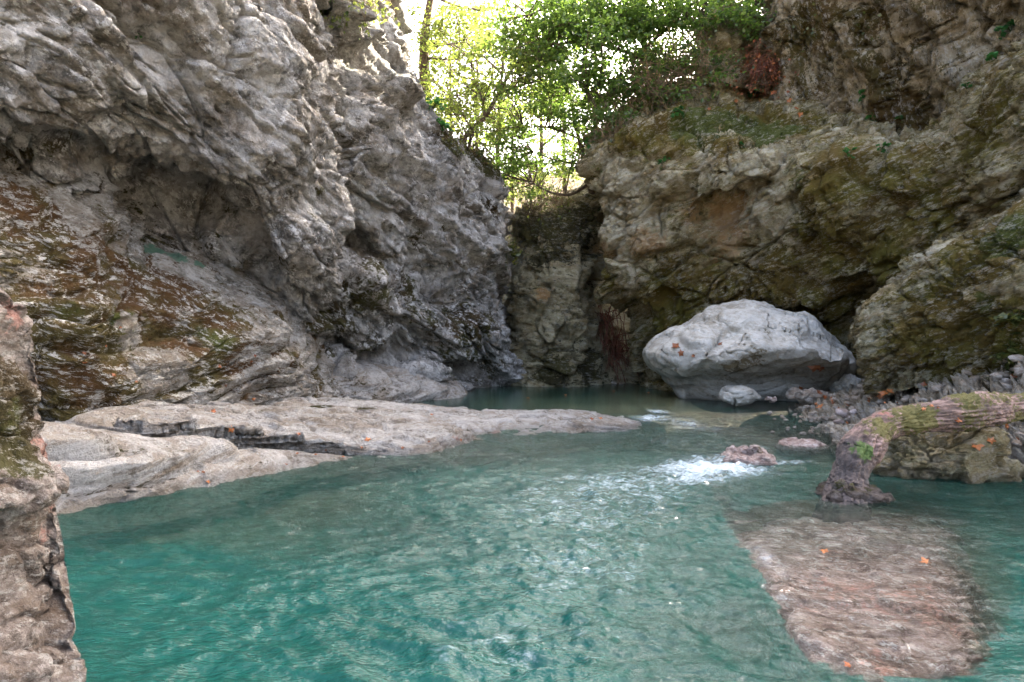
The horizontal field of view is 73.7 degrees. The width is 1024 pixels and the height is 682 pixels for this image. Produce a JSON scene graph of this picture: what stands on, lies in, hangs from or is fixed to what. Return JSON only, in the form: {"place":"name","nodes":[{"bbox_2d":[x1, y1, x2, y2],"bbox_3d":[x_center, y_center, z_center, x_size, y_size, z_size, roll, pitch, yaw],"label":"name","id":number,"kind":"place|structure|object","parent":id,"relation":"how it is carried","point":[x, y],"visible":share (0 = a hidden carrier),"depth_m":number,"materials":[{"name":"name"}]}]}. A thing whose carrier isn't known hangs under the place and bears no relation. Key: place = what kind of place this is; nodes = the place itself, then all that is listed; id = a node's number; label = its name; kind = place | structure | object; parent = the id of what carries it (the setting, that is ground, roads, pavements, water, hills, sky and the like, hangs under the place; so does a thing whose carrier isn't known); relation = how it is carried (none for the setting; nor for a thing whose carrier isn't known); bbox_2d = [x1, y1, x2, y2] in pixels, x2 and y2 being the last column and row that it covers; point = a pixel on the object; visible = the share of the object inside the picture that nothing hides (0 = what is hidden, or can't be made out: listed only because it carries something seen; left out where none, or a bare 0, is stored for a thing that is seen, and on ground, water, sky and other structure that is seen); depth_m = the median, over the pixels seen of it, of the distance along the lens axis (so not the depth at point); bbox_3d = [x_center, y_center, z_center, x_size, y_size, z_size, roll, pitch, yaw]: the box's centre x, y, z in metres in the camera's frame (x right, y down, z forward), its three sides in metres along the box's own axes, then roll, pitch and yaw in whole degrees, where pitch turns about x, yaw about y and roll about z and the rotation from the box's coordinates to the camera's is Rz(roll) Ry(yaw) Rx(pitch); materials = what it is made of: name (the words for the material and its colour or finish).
{"place":"outdoors","nodes":[
{"label":"outdoors","id":0,"kind":"place"},
{"bbox_2d":[0,0,354,345],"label":"cliff","id":1,"kind":"structure","parent":0,"point":[204,128],"depth_m":10.76,"materials":[{"name":"stone"}]},
{"bbox_2d":[305,0,526,390],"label":"cliff","id":2,"kind":"structure","parent":0,"point":[427,276],"depth_m":17.53,"materials":[{"name":"stone"}]},
{"bbox_2d":[320,0,400,39],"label":"shrub","id":3,"kind":"object","parent":2,"relation":"on","point":[362,6],"visible":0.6,"depth_m":13.86,"materials":[{"name":"yellow plant"}]},
{"bbox_2d":[426,97,446,109],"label":"ivy","id":4,"kind":"object","parent":2,"relation":"attached to","point":[436,101],"visible":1,"depth_m":19.43,"materials":[{"name":"green plant"}]},
{"bbox_2d":[436,118,451,130],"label":"ivy","id":5,"kind":"object","parent":2,"relation":"attached to","point":[442,123],"visible":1,"depth_m":18.56,"materials":[{"name":"green plant"}]},
{"bbox_2d":[404,0,511,129],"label":"tree","id":6,"kind":"object","parent":2,"relation":"on","point":[427,32],"visible":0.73,"depth_m":24.49,"materials":[{"name":"green plant"}]},
{"bbox_2d":[442,115,503,170],"bbox_3d":[-1.259,-5.665,20.244,2.020,1.440,3.767,0,0,0],"label":"shrub","id":7,"kind":"object","parent":2,"relation":"on","point":[481,153],"visible":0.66,"depth_m":19.20,"materials":[{"name":"green plant"}]},
{"bbox_2d":[414,21,588,151],"bbox_3d":[-0.446,-8.262,22.370,5.861,4.763,7.026,0,0,28],"label":"tree","id":8,"kind":"object","parent":2,"relation":"on","point":[526,70],"visible":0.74,"depth_m":21.63,"materials":[{"name":"green plant"}]},
{"bbox_2d":[499,239,528,269],"bbox_3d":[-0.023,-2.654,20.715,1.106,0.997,0.837,0,0,-8],"label":"shrub","id":9,"kind":"object","parent":2,"relation":"on","point":[517,253],"visible":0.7,"depth_m":20.62,"materials":[{"name":"green plant"}]},
{"bbox_2d":[57,383,1023,681],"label":"water","id":10,"kind":"structure","parent":0,"point":[611,557],"depth_m":4.55,"materials":[{"name":"teal liquid"}]},
{"bbox_2d":[0,288,86,681],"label":"rock","id":11,"kind":"object","parent":10,"relation":"in","point":[37,625],"visible":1,"depth_m":2.77,"materials":[{"name":"stone"}]},
{"bbox_2d":[330,358,467,403],"bbox_3d":[-2.884,1.081,17.229,2.223,1.822,5.947,0,0,40],"label":"rock slab","id":12,"kind":"object","parent":10,"relation":"in","point":[369,381],"visible":0.67,"depth_m":16.43,"materials":[{"name":"stone"}]},
{"bbox_2d":[719,385,761,405],"bbox_3d":[5.202,1.241,15.664,0.930,0.481,0.934,0,0,0],"label":"rock","id":13,"kind":"object","parent":10,"relation":"on","point":[740,395],"visible":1,"depth_m":15.29,"materials":[{"name":"stone"}]},
{"bbox_2d":[642,298,856,412],"bbox_3d":[6.043,0.395,17.227,5.289,2.953,4.077,0,0,0],"label":"boulder","id":14,"kind":"object","parent":10,"relation":"in","point":[764,350],"visible":0.79,"depth_m":16.05,"materials":[{"name":"stone"}]},
{"bbox_2d":[671,343,679,347],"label":"fallen leaf","id":15,"kind":"object","parent":14,"relation":"on","point":[675,345],"visible":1,"depth_m":16.21,"materials":[{"name":"brown plant"}]},
{"bbox_2d":[807,365,820,371],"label":"fallen leaf","id":16,"kind":"object","parent":14,"relation":"on","point":[814,368],"visible":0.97,"depth_m":15.73,"materials":[{"name":"brown plant"}]},
{"bbox_2d":[721,444,777,464],"bbox_3d":[3.083,1.538,8.983,0.715,0.337,0.878,0,0,0],"label":"rock","id":17,"kind":"object","parent":10,"relation":"in","point":[754,454],"visible":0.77,"depth_m":8.79,"materials":[{"name":"stone"}]},
{"bbox_2d":[765,396,776,402],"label":"rock","id":18,"kind":"object","parent":10,"relation":"in","point":[773,399],"visible":1,"depth_m":14.88,"materials":[{"name":"grey stone"}]},
{"bbox_2d":[814,479,894,507],"bbox_3d":[3.449,1.541,6.939,0.716,0.347,0.704,0,0,0],"label":"rock","id":19,"kind":"object","parent":10,"relation":"in","point":[873,494],"visible":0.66,"depth_m":6.67,"materials":[{"name":"grey stone"}]},
{"bbox_2d":[63,411,1023,632],"bbox_3d":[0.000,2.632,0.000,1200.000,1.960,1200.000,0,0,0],"label":"riverbed","id":20,"kind":"structure","parent":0,"point":[995,605],"depth_m":8.07,"materials":[{"name":"grey stone"}]},
{"bbox_2d":[0,171,343,421],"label":"rock slab","id":21,"kind":"object","parent":20,"relation":"on","point":[89,272],"visible":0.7,"depth_m":9.84,"materials":[{"name":"stone"}]},
{"bbox_2d":[39,421,442,538],"bbox_3d":[-3.482,1.310,8.087,5.913,1.198,4.302,0,0,-37],"label":"rock ledge","id":22,"kind":"object","parent":20,"relation":"on","point":[101,468],"visible":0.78,"depth_m":7.14,"materials":[{"name":"stone"}]},
{"bbox_2d":[55,397,665,472],"bbox_3d":[-1.919,1.444,12.760,10.271,1.335,6.784,0,0,-25],"label":"rock ledge","id":23,"kind":"object","parent":20,"relation":"on","point":[345,426],"visible":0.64,"depth_m":10.21,"materials":[{"name":"stone"}]},
{"bbox_2d":[774,437,828,455],"bbox_3d":[4.434,1.603,10.461,0.766,0.239,0.734,0,0,0],"label":"rock","id":24,"kind":"object","parent":20,"relation":"on","point":[794,442],"visible":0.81,"depth_m":10.22,"materials":[{"name":"stone"}]},
{"bbox_2d":[735,512,1003,681],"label":"rock","id":25,"kind":"object","parent":20,"relation":"on","point":[814,645],"visible":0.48,"depth_m":4.36,"materials":[{"name":"stone"}]},
{"bbox_2d":[920,557,929,563],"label":"fallen leaf","id":26,"kind":"object","parent":25,"relation":"on","point":[924,560],"visible":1,"depth_m":4.86,"materials":[{"name":"orange plant"}]},
{"bbox_2d":[767,357,1023,506],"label":"stony bank","id":27,"kind":"structure","parent":20,"relation":"on","point":[962,383],"depth_m":11.22,"materials":[{"name":"stone"}]},
{"bbox_2d":[798,388,829,403],"bbox_3d":[6.743,1.226,15.238,0.725,0.394,0.579,0,0,0],"label":"rock","id":28,"kind":"object","parent":27,"relation":"on","point":[809,395],"visible":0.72,"depth_m":15.03,"materials":[{"name":"stone"}]},
{"bbox_2d":[786,387,803,399],"bbox_3d":[6.372,1.181,15.349,0.413,0.292,0.529,0,0,0],"label":"rock","id":29,"kind":"object","parent":28,"relation":"on","point":[793,393],"visible":0.94,"depth_m":15.18,"materials":[{"name":"stone"}]},
{"bbox_2d":[820,416,828,420],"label":"stone","id":30,"kind":"object","parent":27,"relation":"on","point":[825,418],"visible":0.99,"depth_m":12.32,"materials":[{"name":"grey stone"}]},
{"bbox_2d":[829,415,836,420],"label":"stone","id":31,"kind":"object","parent":27,"relation":"on","point":[833,418],"visible":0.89,"depth_m":12.24,"materials":[{"name":"grey stone"}]},
{"bbox_2d":[833,419,843,423],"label":"stone","id":32,"kind":"object","parent":27,"relation":"on","point":[838,421],"visible":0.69,"depth_m":12.07,"materials":[{"name":"grey stone"}]},
{"bbox_2d":[835,408,848,417],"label":"stone","id":33,"kind":"object","parent":27,"relation":"on","point":[843,413],"visible":1,"depth_m":12.24,"materials":[{"name":"grey stone"}]},
{"bbox_2d":[829,373,861,391],"bbox_3d":[8.138,1.106,16.657,0.619,0.658,1.130,0,0,0],"label":"rock","id":34,"kind":"object","parent":27,"relation":"on","point":[845,380],"visible":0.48,"depth_m":16.36,"materials":[{"name":"stone"}]},
{"bbox_2d":[849,409,856,414],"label":"stone","id":35,"kind":"object","parent":27,"relation":"on","point":[853,411],"visible":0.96,"depth_m":12.31,"materials":[{"name":"grey stone"}]},
{"bbox_2d":[878,390,887,396],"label":"fallen leaf","id":36,"kind":"object","parent":27,"relation":"on","point":[883,393],"visible":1,"depth_m":12.04,"materials":[{"name":"orange plant"}]},
{"bbox_2d":[893,390,903,396],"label":"stone","id":37,"kind":"object","parent":27,"relation":"on","point":[898,393],"visible":0.66,"depth_m":12.21,"materials":[{"name":"grey stone"}]},
{"bbox_2d":[900,398,908,402],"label":"stone","id":38,"kind":"object","parent":27,"relation":"on","point":[902,400],"visible":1,"depth_m":11.45,"materials":[{"name":"grey stone"}]},
{"bbox_2d":[912,395,920,401],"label":"stone","id":39,"kind":"object","parent":27,"relation":"on","point":[917,397],"visible":0.77,"depth_m":11.17,"materials":[{"name":"grey stone"}]},
{"bbox_2d":[920,398,927,402],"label":"stone","id":40,"kind":"object","parent":27,"relation":"on","point":[924,400],"visible":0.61,"depth_m":11.07,"materials":[{"name":"grey stone"}]},
{"bbox_2d":[931,385,942,391],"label":"stone","id":41,"kind":"object","parent":27,"relation":"on","point":[936,388],"visible":0.98,"depth_m":10.95,"materials":[{"name":"grey stone"}]},
{"bbox_2d":[963,370,971,375],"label":"stone","id":42,"kind":"object","parent":27,"relation":"on","point":[967,373],"visible":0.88,"depth_m":10.78,"materials":[{"name":"grey stone"}]},
{"bbox_2d":[969,375,980,381],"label":"stone","id":43,"kind":"object","parent":27,"relation":"on","point":[975,378],"visible":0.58,"depth_m":10.62,"materials":[{"name":"grey stone"}]},
{"bbox_2d":[990,373,1001,378],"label":"stone","id":44,"kind":"object","parent":27,"relation":"on","point":[997,375],"visible":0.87,"depth_m":9.96,"materials":[{"name":"grey stone"}]},
{"bbox_2d":[999,378,1010,383],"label":"stone","id":45,"kind":"object","parent":27,"relation":"on","point":[1006,380],"visible":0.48,"depth_m":9.94,"materials":[{"name":"grey stone"}]},
{"bbox_2d":[1000,371,1010,377],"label":"stone","id":46,"kind":"object","parent":27,"relation":"on","point":[1006,374],"visible":0.85,"depth_m":10.03,"materials":[{"name":"grey stone"}]},
{"bbox_2d":[990,340,1023,378],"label":"shrub","id":47,"kind":"object","parent":27,"relation":"on","point":[1011,351],"visible":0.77,"depth_m":10.06,"materials":[{"name":"green plant"}]},
{"bbox_2d":[1001,382,1012,390],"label":"stone","id":48,"kind":"object","parent":27,"relation":"on","point":[1008,386],"visible":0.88,"depth_m":9.78,"materials":[{"name":"grey stone"}]},
{"bbox_2d":[1008,354,1023,361],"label":"stone","id":49,"kind":"object","parent":27,"relation":"on","point":[1016,357],"visible":1,"depth_m":9.79,"materials":[{"name":"grey stone"}]},
{"bbox_2d":[1011,439,1022,446],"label":"stone","id":50,"kind":"object","parent":27,"relation":"on","point":[1017,443],"visible":1,"depth_m":8.40,"materials":[{"name":"grey stone"}]},
{"bbox_2d":[1013,369,1023,376],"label":"stone","id":51,"kind":"object","parent":27,"relation":"on","point":[1018,373],"visible":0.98,"depth_m":9.68,"materials":[{"name":"grey stone"}]},
{"bbox_2d":[1013,367,1023,371],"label":"stone","id":52,"kind":"object","parent":27,"relation":"on","point":[1018,368],"visible":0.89,"depth_m":9.70,"materials":[{"name":"grey stone"}]},
{"bbox_2d":[1015,431,1023,436],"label":"stone","id":53,"kind":"object","parent":27,"relation":"on","point":[1020,433],"visible":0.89,"depth_m":8.54,"materials":[{"name":"grey stone"}]},
{"bbox_2d":[812,391,1023,524],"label":"log","id":54,"kind":"object","parent":20,"relation":"on","point":[861,448],"visible":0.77,"depth_m":7.14,"materials":[{"name":"brown plant"}]},
{"bbox_2d":[870,401,1023,503],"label":"rock","id":55,"kind":"object","parent":20,"relation":"on","point":[948,456],"visible":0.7,"depth_m":7.78,"materials":[{"name":"stone"}]},
{"bbox_2d":[971,444,984,450],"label":"fallen leaf","id":56,"kind":"object","parent":55,"relation":"on","point":[979,446],"visible":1,"depth_m":7.66,"materials":[{"name":"orange plant"}]},
{"bbox_2d":[986,437,995,443],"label":"fallen leaf","id":57,"kind":"object","parent":55,"relation":"on","point":[991,440],"visible":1,"depth_m":7.65,"materials":[{"name":"orange plant"}]},
{"bbox_2d":[502,182,643,386],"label":"cliff","id":58,"kind":"structure","parent":0,"point":[550,304],"depth_m":22.66,"materials":[{"name":"stone"}]},
{"bbox_2d":[453,67,636,204],"bbox_3d":[1.160,-7.049,23.138,5.763,5.294,5.802,0,0,-18],"label":"tree","id":59,"kind":"object","parent":58,"relation":"on","point":[548,113],"visible":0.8,"depth_m":22.45,"materials":[{"name":"green plant"}]},
{"bbox_2d":[502,133,599,249],"bbox_3d":[0.642,-4.586,24.756,4.690,5.376,6.909,0,0,-21],"label":"shrub","id":60,"kind":"object","parent":58,"relation":"on","point":[538,200],"visible":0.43,"depth_m":23.24,"materials":[{"name":"green plant"}]},
{"bbox_2d":[511,183,595,231],"bbox_3d":[1.341,-4.282,23.447,2.558,2.112,2.427,0,0,-24],"label":"shrub","id":61,"kind":"object","parent":58,"relation":"on","point":[556,201],"visible":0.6,"depth_m":23.20,"materials":[{"name":"green plant"}]},
{"bbox_2d":[595,305,639,383],"bbox_3d":[3.599,0.437,24.712,2.745,4.319,2.610,0,0,0],"label":"root tangle","id":62,"kind":"object","parent":58,"relation":"hanging from","point":[616,344],"visible":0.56,"depth_m":24.14,"materials":[{"name":"brown plant"}]},
{"bbox_2d":[403,0,761,175],"label":"sky","id":63,"kind":"structure","parent":0,"point":[414,59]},
{"bbox_2d":[504,81,769,210],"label":"hillside","id":64,"kind":"structure","parent":0,"point":[579,182],"depth_m":109.88,"materials":[{"name":"plant"}]},
{"bbox_2d":[410,19,497,163],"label":"tree","id":65,"kind":"object","parent":64,"relation":"on","point":[450,89],"visible":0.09,"depth_m":41.94,"materials":[{"name":"green plant"}]},
{"bbox_2d":[416,2,518,163],"bbox_3d":[-2.263,-12.942,38.282,6.312,14.017,7.026,0,0,35],"label":"tree","id":66,"kind":"object","parent":64,"relation":"on","point":[417,62],"visible":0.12,"depth_m":37.88,"materials":[{"name":"green plant"}]},
{"bbox_2d":[446,6,553,205],"bbox_3d":[-0.426,-10.451,33.414,5.440,12.150,6.225,0,0,0],"label":"tree","id":67,"kind":"object","parent":64,"relation":"on","point":[490,34],"visible":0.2,"depth_m":32.78,"materials":[{"name":"green plant"}]},
{"bbox_2d":[452,30,551,213],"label":"tree","id":68,"kind":"object","parent":64,"relation":"on","point":[511,192],"visible":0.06,"depth_m":47.91,"materials":[{"name":"green plant"}]},
{"bbox_2d":[485,1,581,199],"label":"tree","id":69,"kind":"object","parent":64,"relation":"on","point":[540,142],"visible":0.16,"depth_m":35.77,"materials":[{"name":"green plant"}]},
{"bbox_2d":[512,1,610,191],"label":"tree","id":70,"kind":"object","parent":64,"relation":"on","point":[560,143],"visible":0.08,"depth_m":43.88,"materials":[{"name":"green plant"}]},
{"bbox_2d":[544,2,647,181],"bbox_3d":[4.727,-13.120,37.993,7.046,13.186,9.512,0,0,0],"label":"tree","id":71,"kind":"object","parent":64,"relation":"on","point":[560,153],"visible":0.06,"depth_m":37.58,"materials":[{"name":"green plant"}]},
{"bbox_2d":[613,12,687,80],"bbox_3d":[8.149,-14.775,40.260,6.768,13.303,5.817,0,0,25],"label":"tree","id":72,"kind":"object","parent":64,"relation":"on","point":[656,45],"visible":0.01,"depth_m":38.53,"materials":[{"name":"green plant"}]},
{"bbox_2d":[702,0,765,57],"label":"tree","id":73,"kind":"object","parent":64,"relation":"on","point":[760,4],"visible":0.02,"depth_m":26.00,"materials":[{"name":"green plant"}]},
{"bbox_2d":[575,38,1023,391],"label":"cliff","id":74,"kind":"structure","parent":0,"point":[786,207],"depth_m":17.76,"materials":[{"name":"stone"}]},
{"bbox_2d":[583,138,594,148],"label":"fern","id":75,"kind":"object","parent":74,"relation":"on","point":[586,141],"visible":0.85,"depth_m":20.87,"materials":[{"name":"green plant"}]},
{"bbox_2d":[460,0,776,143],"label":"tree","id":76,"kind":"object","parent":74,"relation":"on","point":[625,21],"visible":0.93,"depth_m":21.25,"materials":[{"name":"green plant"}]},
{"bbox_2d":[557,63,691,181],"bbox_3d":[3.589,-6.711,21.582,4.287,4.484,3.314,0,0,-38],"label":"shrub","id":77,"kind":"object","parent":74,"relation":"on","point":[615,124],"visible":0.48,"depth_m":20.94,"materials":[{"name":"green plant"}]},
{"bbox_2d":[658,156,669,168],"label":"fern","id":78,"kind":"object","parent":74,"relation":"on","point":[664,159],"visible":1,"depth_m":19.17,"materials":[{"name":"green plant"}]},
{"bbox_2d":[602,8,743,115],"bbox_3d":[5.131,-8.527,21.476,4.683,4.182,4.512,0,0,0],"label":"shrub","id":79,"kind":"object","parent":74,"relation":"on","point":[701,60],"visible":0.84,"depth_m":20.97,"materials":[{"name":"green plant"}]},
{"bbox_2d":[670,105,684,117],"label":"fern","id":80,"kind":"object","parent":74,"relation":"on","point":[677,113],"visible":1,"depth_m":19.53,"materials":[{"name":"green plant"}]},
{"bbox_2d":[590,0,771,110],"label":"tree","id":81,"kind":"object","parent":74,"relation":"on","point":[609,100],"visible":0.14,"depth_m":22.39,"materials":[{"name":"green plant"}]},
{"bbox_2d":[690,2,765,98],"bbox_3d":[7.789,-10.268,23.875,3.983,4.696,1.950,0,0,-43],"label":"shrub","id":82,"kind":"object","parent":74,"relation":"on","point":[734,42],"visible":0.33,"depth_m":22.66,"materials":[{"name":"plant"}]},
{"bbox_2d":[745,89,759,100],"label":"fern","id":83,"kind":"object","parent":74,"relation":"on","point":[749,94],"visible":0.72,"depth_m":22.30,"materials":[{"name":"green plant"}]},
{"bbox_2d":[843,147,856,157],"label":"fern","id":84,"kind":"object","parent":74,"relation":"on","point":[847,150],"visible":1,"depth_m":15.38,"materials":[{"name":"green plant"}]},
{"bbox_2d":[876,141,890,152],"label":"fern","id":85,"kind":"object","parent":74,"relation":"on","point":[883,146],"visible":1,"depth_m":15.13,"materials":[{"name":"green plant"}]},
{"bbox_2d":[891,115,903,129],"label":"fern","id":86,"kind":"object","parent":74,"relation":"on","point":[897,117],"visible":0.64,"depth_m":18.34,"materials":[{"name":"green plant"}]},
{"bbox_2d":[961,82,972,88],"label":"fern","id":87,"kind":"object","parent":74,"relation":"on","point":[965,85],"visible":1,"depth_m":15.84,"materials":[{"name":"green plant"}]},
{"bbox_2d":[985,51,998,60],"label":"fern","id":88,"kind":"object","parent":74,"relation":"on","point":[993,54],"visible":1,"depth_m":15.12,"materials":[{"name":"green plant"}]},
{"bbox_2d":[756,0,1023,131],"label":"cliff","id":89,"kind":"structure","parent":0,"point":[916,61],"depth_m":18.16,"materials":[{"name":"stone"}]},
{"bbox_2d":[724,38,812,101],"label":"dead branches","id":90,"kind":"object","parent":89,"relation":"on","point":[765,66],"visible":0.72,"depth_m":21.66,"materials":[{"name":"brown plant"}]},
{"bbox_2d":[752,3,886,80],"bbox_3d":[9.280,-8.850,19.492,2.277,1.976,4.458,0,0,-32],"label":"shrub","id":91,"kind":"object","parent":89,"relation":"on","point":[807,28],"visible":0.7,"depth_m":19.58,"materials":[{"name":"green plant"}]},
{"bbox_2d":[858,89,865,102],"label":"fern","id":92,"kind":"object","parent":89,"relation":"on","point":[860,92],"visible":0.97,"depth_m":18.87,"materials":[{"name":"green plant"}]},
{"bbox_2d":[865,111,876,121],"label":"fern","id":93,"kind":"object","parent":89,"relation":"on","point":[868,116],"visible":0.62,"depth_m":18.92,"materials":[{"name":"green plant"}]},
{"bbox_2d":[994,19,1014,38],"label":"fern","id":94,"kind":"object","parent":89,"relation":"on","point":[1003,28],"visible":1,"depth_m":15.73,"materials":[{"name":"green plant"}]},
{"bbox_2d":[846,197,1023,395],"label":"cliff","id":95,"kind":"structure","parent":0,"point":[921,318],"depth_m":11.15,"materials":[{"name":"stone"}]},
{"bbox_2d":[990,308,1023,342],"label":"shrub","id":96,"kind":"object","parent":95,"relation":"on","point":[1014,319],"visible":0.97,"depth_m":9.87,"materials":[{"name":"green plant"}]}
]}

